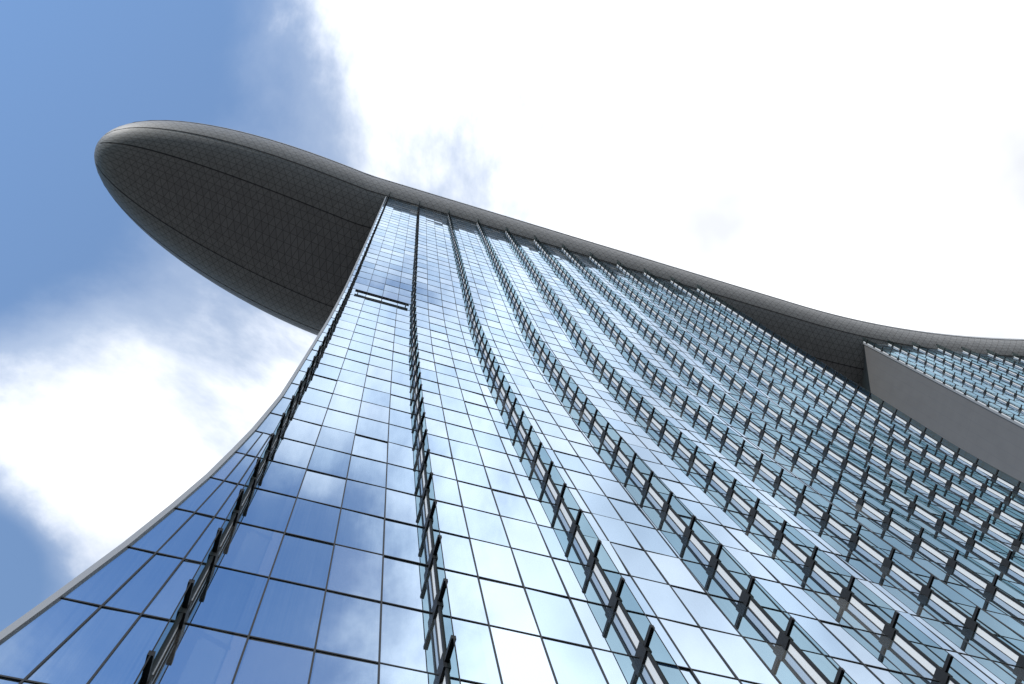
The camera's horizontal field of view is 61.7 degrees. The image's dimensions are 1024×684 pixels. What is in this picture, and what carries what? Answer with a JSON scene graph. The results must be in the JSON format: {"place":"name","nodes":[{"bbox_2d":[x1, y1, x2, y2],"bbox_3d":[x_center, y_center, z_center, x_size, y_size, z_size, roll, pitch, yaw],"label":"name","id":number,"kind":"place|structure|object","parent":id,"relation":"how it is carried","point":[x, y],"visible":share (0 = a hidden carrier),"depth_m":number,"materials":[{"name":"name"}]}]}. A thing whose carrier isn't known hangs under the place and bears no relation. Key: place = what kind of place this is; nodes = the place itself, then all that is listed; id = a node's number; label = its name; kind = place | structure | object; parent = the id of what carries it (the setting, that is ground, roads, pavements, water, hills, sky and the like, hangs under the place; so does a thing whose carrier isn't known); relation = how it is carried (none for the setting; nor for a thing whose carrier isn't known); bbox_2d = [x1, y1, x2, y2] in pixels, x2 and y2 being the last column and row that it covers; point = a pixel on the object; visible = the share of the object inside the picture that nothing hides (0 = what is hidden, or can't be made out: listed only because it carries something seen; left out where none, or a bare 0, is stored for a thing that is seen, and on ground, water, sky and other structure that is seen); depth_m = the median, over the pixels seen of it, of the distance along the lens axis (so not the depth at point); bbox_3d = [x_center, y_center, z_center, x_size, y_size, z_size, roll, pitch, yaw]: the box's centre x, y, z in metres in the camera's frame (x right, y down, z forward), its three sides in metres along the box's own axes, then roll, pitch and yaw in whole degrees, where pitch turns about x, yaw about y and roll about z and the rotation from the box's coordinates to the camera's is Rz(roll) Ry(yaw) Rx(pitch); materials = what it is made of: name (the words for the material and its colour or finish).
{"place":"outdoors","nodes":[
{"label":"outdoors","id":0,"kind":"place"},
{"bbox_2d":[0,197,1023,683],"bbox_3d":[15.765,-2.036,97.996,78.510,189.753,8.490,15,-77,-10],"label":"glass facade","id":1,"kind":"object","parent":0,"point":[228,599],"visible":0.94,"depth_m":38.41,"materials":[{"name":"blue glass"}]},
{"bbox_2d":[0,196,386,642],"bbox_3d":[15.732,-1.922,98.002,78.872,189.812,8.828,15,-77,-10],"label":"tower edge frames","id":2,"kind":"structure","parent":1,"relation":"attached to","point":[17,624],"depth_m":25.43,"materials":[{"name":"grey metal"}]},
{"bbox_2d":[355,289,408,306],"bbox_3d":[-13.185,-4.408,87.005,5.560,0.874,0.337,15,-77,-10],"label":"tower maintenance rail","id":3,"kind":"object","parent":1,"relation":"attached to","point":[381,297],"visible":1,"depth_m":86.92,"materials":[{"name":"grey metal"}]},
{"bbox_2d":[0,200,1023,683],"bbox_3d":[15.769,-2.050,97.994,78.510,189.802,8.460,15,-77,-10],"label":"window frames","id":4,"kind":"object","parent":1,"relation":"attached to","point":[248,636],"visible":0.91,"depth_m":45.57,"materials":[{"name":"black metal"}]},
{"bbox_2d":[152,215,1023,683],"bbox_3d":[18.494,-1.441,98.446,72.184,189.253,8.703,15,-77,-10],"label":"fritted panes","id":5,"kind":"object","parent":1,"relation":"attached to","point":[816,677],"visible":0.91,"depth_m":58.50,"materials":[{"name":"grey glass"}]},
{"bbox_2d":[118,120,1023,339],"bbox_3d":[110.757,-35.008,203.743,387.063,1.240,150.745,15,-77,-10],"label":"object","id":6,"kind":"structure","parent":0,"point":[609,247],"depth_m":198.04,"materials":[{"name":"grey metal"}]},
{"bbox_2d":[289,207,1023,670],"bbox_3d":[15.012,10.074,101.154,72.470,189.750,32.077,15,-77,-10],"label":"tower slab","id":7,"kind":"structure","parent":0,"point":[655,413],"depth_m":66.53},
{"bbox_3d":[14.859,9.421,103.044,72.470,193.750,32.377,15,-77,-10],"label":"tower","id":8,"kind":"object","parent":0,"visible":0},
{"bbox_2d":[133,193,1023,683],"bbox_3d":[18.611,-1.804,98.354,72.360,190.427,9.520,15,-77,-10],"label":"sunshade fins","id":9,"kind":"object","parent":8,"relation":"attached to","point":[941,675],"visible":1,"depth_m":51.08,"materials":[{"name":"grey metal"}]},
{"label":"ground","id":10,"kind":"structure","parent":0,"visible":0},
{"bbox_2d":[860,345,1023,489],"bbox_3d":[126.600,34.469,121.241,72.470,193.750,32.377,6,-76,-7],"label":"tower end walls","id":11,"kind":"structure","parent":10,"relation":"on","point":[980,433],"depth_m":168.50,"materials":[{"name":"grey concrete"}]},
{"bbox_2d":[94,121,1023,390],"bbox_3d":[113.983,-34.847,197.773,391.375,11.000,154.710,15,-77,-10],"label":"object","id":12,"kind":"structure","parent":11,"relation":"on","point":[290,245],"depth_m":180.52,"materials":[{"name":"grey metal"}]},
{"bbox_2d":[96,127,1023,369],"bbox_3d":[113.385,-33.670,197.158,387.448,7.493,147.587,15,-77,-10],"label":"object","id":13,"kind":"structure","parent":12,"relation":"attached to","point":[371,228],"depth_m":181.06,"materials":[{"name":"black metal"}]},
{"bbox_2d":[863,342,1023,427],"bbox_3d":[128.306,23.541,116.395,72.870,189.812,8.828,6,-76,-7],"label":"tower edge frames","id":14,"kind":"structure","parent":11,"relation":"attached to","point":[965,396],"depth_m":168.69,"materials":[{"name":"grey metal"}]},
{"bbox_2d":[870,343,1023,422],"bbox_3d":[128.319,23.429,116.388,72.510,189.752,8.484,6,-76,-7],"label":"glass facade","id":15,"kind":"object","parent":11,"relation":"attached to","point":[931,371],"visible":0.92,"depth_m":184.73,"materials":[{"name":"blue glass"}]},
{"bbox_2d":[863,338,1023,423],"bbox_3d":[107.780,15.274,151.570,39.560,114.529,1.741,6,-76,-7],"label":"tower fin brackets","id":16,"kind":"object","parent":15,"relation":"attached to","point":[974,385],"visible":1,"depth_m":183.79,"materials":[{"name":"black metal"}]},
{"bbox_2d":[864,342,1023,424],"bbox_3d":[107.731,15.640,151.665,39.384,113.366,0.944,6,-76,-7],"label":"fritted panes","id":17,"kind":"object","parent":15,"relation":"attached to","point":[969,373],"visible":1,"depth_m":183.45,"materials":[{"name":"grey glass"}]},
{"bbox_2d":[872,344,1023,420],"bbox_3d":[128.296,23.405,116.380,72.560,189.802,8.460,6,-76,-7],"label":"tower mullions","id":18,"kind":"object","parent":15,"relation":"attached to","point":[974,373],"visible":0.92,"depth_m":184.26,"materials":[{"name":"black metal"}]}
]}

